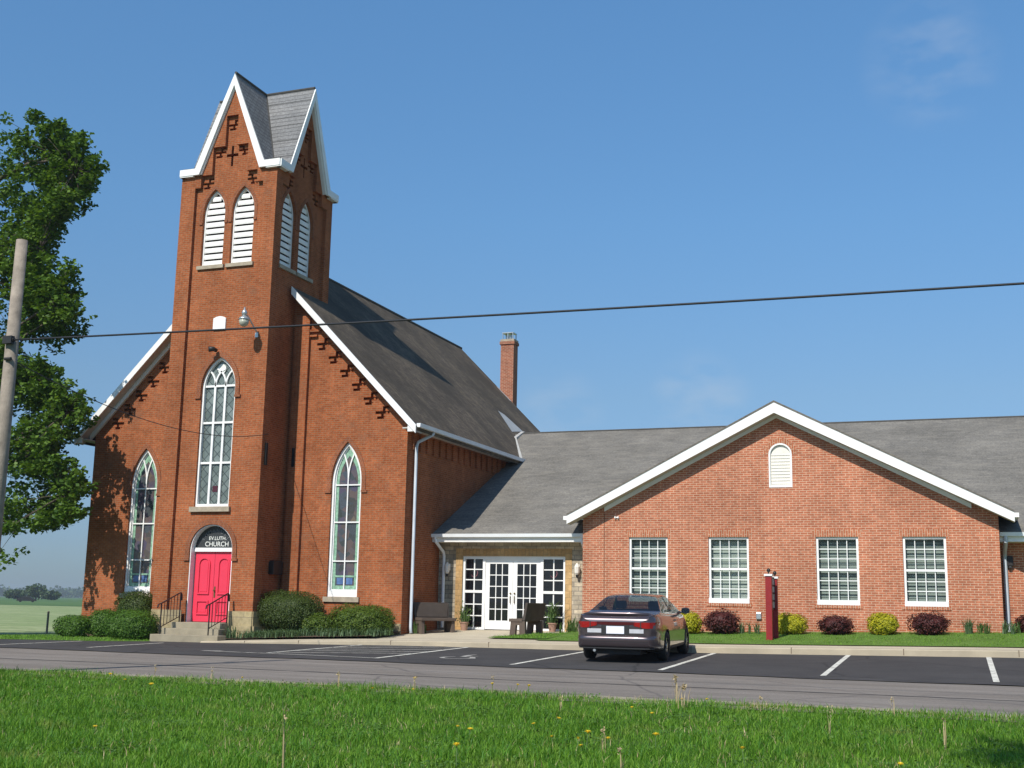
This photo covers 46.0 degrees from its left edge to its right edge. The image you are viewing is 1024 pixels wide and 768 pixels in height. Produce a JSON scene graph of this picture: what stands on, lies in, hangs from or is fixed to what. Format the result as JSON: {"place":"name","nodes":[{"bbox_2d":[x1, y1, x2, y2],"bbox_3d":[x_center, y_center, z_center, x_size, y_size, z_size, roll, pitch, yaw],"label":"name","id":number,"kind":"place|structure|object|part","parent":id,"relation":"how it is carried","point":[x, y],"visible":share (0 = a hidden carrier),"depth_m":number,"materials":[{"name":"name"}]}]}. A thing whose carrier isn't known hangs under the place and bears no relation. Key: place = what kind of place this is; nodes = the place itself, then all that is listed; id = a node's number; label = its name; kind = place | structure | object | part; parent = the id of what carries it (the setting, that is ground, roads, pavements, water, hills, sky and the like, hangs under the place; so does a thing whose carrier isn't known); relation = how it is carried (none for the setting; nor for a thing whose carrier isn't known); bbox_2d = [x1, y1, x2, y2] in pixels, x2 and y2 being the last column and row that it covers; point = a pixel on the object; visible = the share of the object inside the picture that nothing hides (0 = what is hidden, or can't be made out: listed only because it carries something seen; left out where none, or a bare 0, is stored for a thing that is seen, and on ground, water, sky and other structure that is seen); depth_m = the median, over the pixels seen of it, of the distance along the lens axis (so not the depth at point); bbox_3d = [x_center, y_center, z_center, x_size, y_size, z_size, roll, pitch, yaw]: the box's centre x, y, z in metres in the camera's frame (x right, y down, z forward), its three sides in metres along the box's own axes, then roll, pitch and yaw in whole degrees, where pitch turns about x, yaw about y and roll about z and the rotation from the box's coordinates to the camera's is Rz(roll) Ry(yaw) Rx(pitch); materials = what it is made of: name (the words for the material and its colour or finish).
{"place":"outdoors","nodes":[
{"label":"outdoors","id":0,"kind":"place"},
{"bbox_2d":[0,596,82,605],"bbox_3d":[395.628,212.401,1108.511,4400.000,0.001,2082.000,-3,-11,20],"label":"field","id":1,"kind":"structure","parent":0,"point":[60,601],"depth_m":323.88,"materials":[{"name":"green plant"}]},
{"bbox_2d":[3,589,23,598],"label":"tree","id":2,"kind":"object","parent":1,"relation":"on","point":[14,593],"visible":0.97,"depth_m":539.02,"materials":[{"name":"green plant"}]},
{"bbox_2d":[16,596,36,601],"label":"distant car","id":3,"kind":"object","parent":1,"relation":"on","point":[24,598],"visible":0.94,"depth_m":313.36,"materials":[{"name":"metal"}]},
{"bbox_2d":[22,583,48,599],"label":"tree","id":4,"kind":"object","parent":1,"relation":"on","point":[35,590],"visible":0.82,"depth_m":529.05,"materials":[{"name":"green plant"}]},
{"bbox_2d":[0,584,83,597],"bbox_3d":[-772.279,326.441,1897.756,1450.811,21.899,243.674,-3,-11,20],"label":"tree line","id":5,"kind":"object","parent":1,"relation":"on","point":[71,593],"visible":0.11,"depth_m":1824.74,"materials":[{"name":"green plant"}]},
{"bbox_2d":[40,590,61,599],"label":"tree","id":6,"kind":"object","parent":1,"relation":"on","point":[51,595],"visible":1,"depth_m":522.58,"materials":[{"name":"green plant"}]},
{"bbox_2d":[0,633,149,640],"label":"side lawn","id":7,"kind":"structure","parent":0,"point":[43,634],"depth_m":40.91,"materials":[{"name":"green plant"}]},
{"bbox_2d":[46,611,49,633],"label":"fence post","id":8,"kind":"object","parent":7,"relation":"on","point":[47,622],"visible":0.87,"depth_m":51.38,"materials":[{"name":"grey wood"}]},
{"bbox_2d":[0,107,109,571],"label":"maple tree","id":9,"kind":"object","parent":7,"relation":"on","point":[63,181],"visible":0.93,"depth_m":43.95,"materials":[{"name":"green plant"}]},
{"bbox_2d":[52,614,93,636],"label":"shrub","id":10,"kind":"object","parent":7,"relation":"on","point":[73,625],"visible":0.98,"depth_m":42.05,"materials":[{"name":"green plant"}]},
{"bbox_2d":[87,607,114,636],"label":"shrub","id":11,"kind":"object","parent":7,"relation":"on","point":[97,621],"visible":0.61,"depth_m":42.09,"materials":[{"name":"green plant"}]},
{"bbox_2d":[102,607,159,639],"bbox_3d":[-12.618,8.023,40.118,1.873,1.164,1.665,-3,-11,20],"label":"shrub","id":12,"kind":"object","parent":7,"relation":"on","point":[136,624],"visible":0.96,"depth_m":39.62,"materials":[{"name":"green plant"}]},
{"bbox_2d":[112,590,152,615],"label":"shrub","id":13,"kind":"object","parent":7,"relation":"on","point":[135,600],"visible":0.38,"depth_m":41.73,"materials":[{"name":"green plant"}]},
{"bbox_2d":[226,631,399,638],"bbox_3d":[-6.466,8.130,39.156,5.300,0.370,3.330,-3,-11,20],"label":"planting bed","id":14,"kind":"object","parent":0,"point":[307,636],"visible":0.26,"depth_m":38.29,"materials":[{"name":"brown soil"}]},
{"bbox_2d":[209,625,236,639],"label":"leafy plant","id":15,"kind":"object","parent":14,"relation":"on","point":[228,635],"visible":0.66,"depth_m":38.62,"materials":[{"name":"green plant"}]},
{"bbox_2d":[256,589,324,631],"bbox_3d":[-7.378,7.515,39.802,2.595,1.505,1.751,-3,-11,20],"label":"shrub","id":16,"kind":"object","parent":14,"relation":"on","point":[287,610],"visible":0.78,"depth_m":39.22,"materials":[{"name":"green plant"}]},
{"bbox_2d":[231,627,393,638],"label":"bedding leaves","id":17,"kind":"object","parent":14,"relation":"on","point":[331,631],"visible":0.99,"depth_m":38.27,"materials":[{"name":"green plant"}]},
{"bbox_2d":[299,612,332,638],"bbox_3d":[-6.326,7.843,39.222,1.291,0.873,1.099,-3,-11,20],"label":"shrub","id":18,"kind":"object","parent":14,"relation":"on","point":[318,620],"visible":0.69,"depth_m":38.89,"materials":[{"name":"green plant"}]},
{"bbox_2d":[325,602,395,638],"bbox_3d":[-4.836,7.642,38.818,2.433,1.216,1.786,-3,-11,20],"label":"shrub","id":19,"kind":"object","parent":14,"relation":"on","point":[358,617],"visible":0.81,"depth_m":38.28,"materials":[{"name":"green plant"}]},
{"bbox_2d":[365,629,565,640],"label":"entry plaza","id":20,"kind":"structure","parent":0,"point":[460,634],"depth_m":38.52,"materials":[{"name":"concrete"}]},
{"bbox_2d":[412,621,425,632],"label":"leafy plant","id":21,"kind":"object","parent":20,"relation":"on","point":[414,627],"visible":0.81,"depth_m":39.77,"materials":[{"name":"green plant"}]},
{"bbox_2d":[413,602,455,633],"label":"stone bench","id":22,"kind":"object","parent":20,"relation":"on","point":[429,611],"visible":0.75,"depth_m":40.16,"materials":[{"name":"stone"}]},
{"bbox_2d":[452,597,473,630],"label":"potted plant","id":23,"kind":"object","parent":20,"relation":"on","point":[465,619],"visible":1,"depth_m":41.17,"materials":[{"name":"green plant"}]},
{"bbox_2d":[509,603,545,634],"bbox_3d":[0.501,7.584,38.814,0.678,1.060,1.300,-5,-12,28],"label":"stone bench","id":24,"kind":"object","parent":20,"relation":"on","point":[533,614],"visible":0.83,"depth_m":38.55,"materials":[{"name":"stone"}]},
{"bbox_2d":[544,599,562,631],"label":"potted plant","id":25,"kind":"object","parent":20,"relation":"on","point":[552,623],"visible":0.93,"depth_m":40.11,"materials":[{"name":"green plant"}]},
{"bbox_2d":[557,623,575,632],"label":"leafy plant","id":26,"kind":"object","parent":20,"relation":"on","point":[568,629],"visible":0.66,"depth_m":38.96,"materials":[{"name":"green plant"}]},
{"bbox_2d":[563,616,578,631],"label":"leafy plant","id":27,"kind":"object","parent":20,"relation":"on","point":[573,623],"visible":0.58,"depth_m":39.84,"materials":[{"name":"green plant"}]},
{"bbox_2d":[431,400,1023,650],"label":"parish hall","id":28,"kind":"structure","parent":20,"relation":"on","point":[858,522],"depth_m":38.27,"materials":[{"name":"brick"}]},
{"bbox_2d":[485,560,512,629],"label":"door","id":29,"kind":"structure","parent":28,"relation":"in","point":[499,573],"depth_m":41.44,"materials":[{"name":"white paint"}]},
{"bbox_2d":[512,560,540,629],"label":"door","id":30,"kind":"structure","parent":28,"relation":"in","point":[526,573],"depth_m":41.15,"materials":[{"name":"white paint"}]},
{"bbox_2d":[629,537,667,597],"bbox_3d":[4.526,6.023,39.105,1.540,2.450,0.912,-3,-11,20],"label":"window","id":31,"kind":"structure","parent":28,"relation":"in","point":[648,556],"depth_m":38.96,"materials":[{"name":"white paint"}]},
{"bbox_2d":[709,537,749,603],"bbox_3d":[6.947,5.905,38.208,1.530,2.450,0.912,-3,-11,20],"label":"window","id":32,"kind":"structure","parent":28,"relation":"in","point":[728,556],"depth_m":38.02,"materials":[{"name":"white glass"}]},
{"bbox_2d":[816,537,859,604],"bbox_3d":[10.052,5.753,37.057,1.520,2.450,0.912,-3,-11,20],"label":"window","id":33,"kind":"structure","parent":28,"relation":"in","point":[837,558],"depth_m":36.90,"materials":[{"name":"white glass"}]},
{"bbox_2d":[902,537,948,606],"bbox_3d":[12.417,5.637,36.180,1.490,2.450,0.912,-3,-11,20],"label":"window","id":34,"kind":"structure","parent":28,"relation":"in","point":[924,558],"depth_m":36.02,"materials":[{"name":"white glass"}]},
{"bbox_2d":[0,648,1023,721],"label":"road","id":35,"kind":"structure","parent":0,"point":[858,691],"depth_m":22.55,"materials":[{"name":"grey asphalt"}]},
{"bbox_2d":[5,658,1013,700],"bbox_3d":[-10.433,5.977,26.148,90.000,0.001,0.357,-3,-11,20],"label":"road seam","id":36,"kind":"object","parent":35,"relation":"on","point":[525,680],"visible":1,"depth_m":22.02,"materials":[{"name":"asphalt"}]},
{"bbox_2d":[0,639,1023,685],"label":"parking lot","id":37,"kind":"structure","parent":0,"point":[955,670],"depth_m":29.14,"materials":[{"name":"grey asphalt"}]},
{"bbox_2d":[222,647,426,657],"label":"hatch lines","id":38,"kind":"object","parent":37,"relation":"on","point":[347,647],"visible":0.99,"depth_m":32.18,"materials":[{"name":"paint"}]},
{"bbox_2d":[439,655,474,658],"bbox_3d":[-1.142,6.806,30.109,0.951,0.035,1.850,-3,-11,20],"label":"accessible parking mark","id":39,"kind":"object","parent":37,"relation":"on","point":[460,656],"visible":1,"depth_m":29.64,"materials":[{"name":"paint"}]},
{"bbox_2d":[0,641,999,681],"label":"parking lines","id":40,"kind":"object","parent":37,"relation":"on","point":[994,675],"visible":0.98,"depth_m":28.82,"materials":[{"name":"paint"}]},
{"bbox_2d":[200,640,1023,657],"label":"kerb","id":41,"kind":"structure","parent":37,"relation":"on","point":[874,652],"depth_m":32.03,"materials":[{"name":"concrete"}]},
{"bbox_2d":[244,640,1019,656],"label":"kerb joints","id":42,"kind":"object","parent":41,"relation":"on","point":[488,646],"visible":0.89,"depth_m":34.44,"materials":[{"name":"grey concrete"}]},
{"bbox_2d":[578,593,689,660],"bbox_3d":[3.221,6.153,30.869,2.419,1.582,5.557,-2,-9,17],"label":"parked car","id":43,"kind":"object","parent":37,"relation":"on","point":[633,623],"visible":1,"depth_m":28.54,"materials":[{"name":"paint"}]},
{"bbox_3d":[2.891,5.421,29.875,1.710,0.364,0.840,-2,-9,17],"label":"rear window","id":44,"kind":"part","parent":43,"relation":"part of","materials":[{"name":"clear glass"}]},
{"bbox_3d":[3.901,5.584,30.513,0.226,0.421,2.352,-2,-9,17],"label":"side window","id":45,"kind":"part","parent":43,"relation":"part of","materials":[{"name":"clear glass"}]},
{"bbox_2d":[0,664,1023,767],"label":"verge lawn","id":46,"kind":"structure","parent":0,"point":[641,742],"depth_m":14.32,"materials":[{"name":"green plant"}]},
{"bbox_2d":[0,239,27,547],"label":"utility pole","id":47,"kind":"object","parent":46,"relation":"on","point":[8,381],"visible":1,"depth_m":22.14,"materials":[{"name":"grey wood"}]},
{"bbox_2d":[12,359,266,436],"bbox_3d":[-8.691,0.662,31.292,0.019,1.356,18.536,1,-10,3],"label":"service wire","id":48,"kind":"object","parent":47,"relation":"attached to","point":[127,413],"visible":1,"depth_m":27.60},
{"bbox_2d":[14,282,1023,340],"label":"overhead wire","id":49,"kind":"object","parent":47,"relation":"attached to","point":[759,299],"visible":1,"depth_m":18.51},
{"bbox_2d":[281,699,294,767],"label":"dry stalk","id":50,"kind":"object","parent":46,"relation":"on","point":[283,753],"visible":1,"depth_m":10.49,"materials":[{"name":"beige plant"}]},
{"bbox_2d":[454,742,458,765],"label":"dandelion","id":51,"kind":"object","parent":46,"relation":"on","point":[456,744],"visible":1,"depth_m":11.19,"materials":[{"name":"yellow plant"}]},
{"bbox_2d":[1,667,1022,767],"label":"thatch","id":52,"kind":"object","parent":46,"relation":"on","point":[464,722],"visible":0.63,"depth_m":14.85,"materials":[{"name":"plant"}]},
{"bbox_2d":[600,727,605,750],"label":"dry stalk","id":53,"kind":"object","parent":46,"relation":"on","point":[602,730],"visible":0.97,"depth_m":12.50,"materials":[{"name":"beige plant"}]},
{"bbox_2d":[617,746,624,767],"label":"dry stalk","id":54,"kind":"object","parent":46,"relation":"on","point":[619,751],"visible":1,"depth_m":10.91,"materials":[{"name":"beige plant"}]},
{"bbox_2d":[671,674,680,703],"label":"dry stalk","id":55,"kind":"object","parent":46,"relation":"on","point":[675,679],"visible":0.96,"depth_m":17.37,"materials":[{"name":"beige plant"}]},
{"bbox_2d":[677,684,691,707],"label":"dry stalk","id":56,"kind":"object","parent":46,"relation":"on","point":[683,686],"visible":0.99,"depth_m":16.76,"materials":[{"name":"beige plant"}]},
{"bbox_2d":[826,705,832,733],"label":"dry stalk","id":57,"kind":"object","parent":46,"relation":"on","point":[829,727],"visible":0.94,"depth_m":13.91,"materials":[{"name":"beige plant"}]},
{"bbox_2d":[941,718,946,749],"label":"dry stalk","id":58,"kind":"object","parent":46,"relation":"on","point":[945,738],"visible":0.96,"depth_m":13.11,"materials":[{"name":"beige plant"}]},
{"bbox_2d":[0,605,1023,686],"bbox_3d":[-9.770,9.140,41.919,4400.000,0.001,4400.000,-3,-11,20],"label":"hay field","id":59,"kind":"structure","parent":0,"point":[20,619],"depth_m":78.52,"materials":[{"name":"green plant"}]},
{"bbox_2d":[73,71,539,641],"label":"church","id":60,"kind":"structure","parent":59,"relation":"on","point":[367,463],"depth_m":41.82,"materials":[{"name":"brick"}]},
{"bbox_2d":[119,450,156,597],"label":"window","id":61,"kind":"structure","parent":60,"relation":"in","point":[144,486],"depth_m":43.69,"materials":[{"name":"glass"}]},
{"bbox_2d":[192,552,215,621],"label":"door","id":62,"kind":"structure","parent":60,"relation":"in","point":[205,561],"depth_m":40.44,"materials":[{"name":"red paint"}]},
{"bbox_2d":[189,357,234,511],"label":"window","id":63,"kind":"structure","parent":60,"relation":"in","point":[218,399],"depth_m":41.18,"materials":[{"name":"white glass"}]},
{"bbox_2d":[211,552,231,621],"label":"door","id":64,"kind":"structure","parent":60,"relation":"in","point":[222,571],"depth_m":40.22,"materials":[{"name":"red paint"}]},
{"bbox_2d":[322,443,360,601],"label":"window","id":65,"kind":"structure","parent":60,"relation":"in","point":[346,486],"depth_m":40.78,"materials":[{"name":"white glass"}]},
{"bbox_2d":[0,0,1023,597],"label":"sky","id":66,"kind":"structure","parent":0,"point":[483,157],"materials":[{"name":"blue"}]},
{"bbox_2d":[4,669,1020,719],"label":"road shoulder","id":67,"kind":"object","parent":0,"point":[633,698],"visible":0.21,"depth_m":18.12},
{"bbox_2d":[487,630,572,638],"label":"entry lawn","id":68,"kind":"structure","parent":0,"point":[542,637],"depth_m":37.09,"materials":[{"name":"green plant"}]},
{"bbox_2d":[224,639,1023,650],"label":"front walk","id":69,"kind":"structure","parent":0,"point":[795,646],"depth_m":33.07,"materials":[{"name":"concrete"}]},
{"bbox_2d":[538,631,1023,646],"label":"annex lawn","id":70,"kind":"structure","parent":0,"point":[905,636],"depth_m":34.11,"materials":[{"name":"green plant"}]},
{"bbox_2d":[680,610,702,633],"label":"shrub","id":71,"kind":"object","parent":70,"relation":"on","point":[693,620],"visible":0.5,"depth_m":36.98,"materials":[{"name":"yellow plant"}]},
{"bbox_2d":[700,607,740,633],"bbox_3d":[6.394,7.295,36.916,1.218,0.920,1.152,-3,-11,20],"label":"shrub","id":72,"kind":"object","parent":70,"relation":"on","point":[721,622],"visible":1,"depth_m":36.62,"materials":[{"name":"purple plant"}]},
{"bbox_2d":[736,621,762,633],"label":"leafy plant","id":73,"kind":"object","parent":70,"relation":"on","point":[758,629],"visible":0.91,"depth_m":36.68,"materials":[{"name":"green plant"}]},
{"bbox_2d":[764,568,778,647],"bbox_3d":[7.543,6.543,34.999,0.269,2.350,0.778,-5,-12,29],"label":"post sign","id":74,"kind":"object","parent":70,"relation":"on","point":[771,598],"visible":1,"depth_m":34.85,"materials":[{"name":"red metal"}]},
{"bbox_2d":[778,612,808,634],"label":"shrub","id":75,"kind":"object","parent":70,"relation":"on","point":[790,623],"visible":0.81,"depth_m":35.92,"materials":[{"name":"yellow plant"}]},
{"bbox_2d":[816,615,857,634],"bbox_3d":[9.604,7.166,35.710,1.253,0.715,1.142,-3,-11,20],"label":"shrub","id":76,"kind":"object","parent":70,"relation":"on","point":[833,624],"visible":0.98,"depth_m":35.45,"materials":[{"name":"purple plant"}]},
{"bbox_2d":[866,612,899,634],"bbox_3d":[10.851,7.055,35.258,0.962,0.759,0.926,-3,-11,20],"label":"shrub","id":77,"kind":"object","parent":70,"relation":"on","point":[883,624],"visible":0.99,"depth_m":35.03,"materials":[{"name":"yellow plant"}]},
{"bbox_2d":[906,610,951,634],"bbox_3d":[12.072,6.942,34.840,1.151,0.819,1.156,6,-11,-24],"label":"shrub","id":78,"kind":"object","parent":70,"relation":"on","point":[930,623],"visible":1,"depth_m":34.56,"materials":[{"name":"purple plant"}]},
{"bbox_2d":[961,618,976,633],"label":"leafy plant","id":79,"kind":"object","parent":70,"relation":"on","point":[967,626],"visible":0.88,"depth_m":34.62,"materials":[{"name":"green plant"}]},
{"bbox_2d":[975,621,991,633],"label":"leafy plant","id":80,"kind":"object","parent":70,"relation":"on","point":[980,627],"visible":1,"depth_m":34.53,"materials":[{"name":"green plant"}]},
{"bbox_2d":[1001,620,1014,634],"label":"leafy plant","id":81,"kind":"object","parent":70,"relation":"on","point":[1005,630],"visible":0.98,"depth_m":34.32,"materials":[{"name":"green plant"}]},
{"bbox_2d":[1010,621,1021,632],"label":"leafy plant","id":82,"kind":"object","parent":70,"relation":"on","point":[1017,628],"visible":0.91,"depth_m":34.47,"materials":[{"name":"green plant"}]},
{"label":"wing lawn","id":83,"kind":"structure","parent":0,"visible":0},
{"bbox_2d":[1014,615,1023,632],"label":"shrub","id":84,"kind":"object","parent":83,"relation":"on","point":[1020,621],"visible":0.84,"depth_m":34.69,"materials":[{"name":"purple plant"}]}
]}

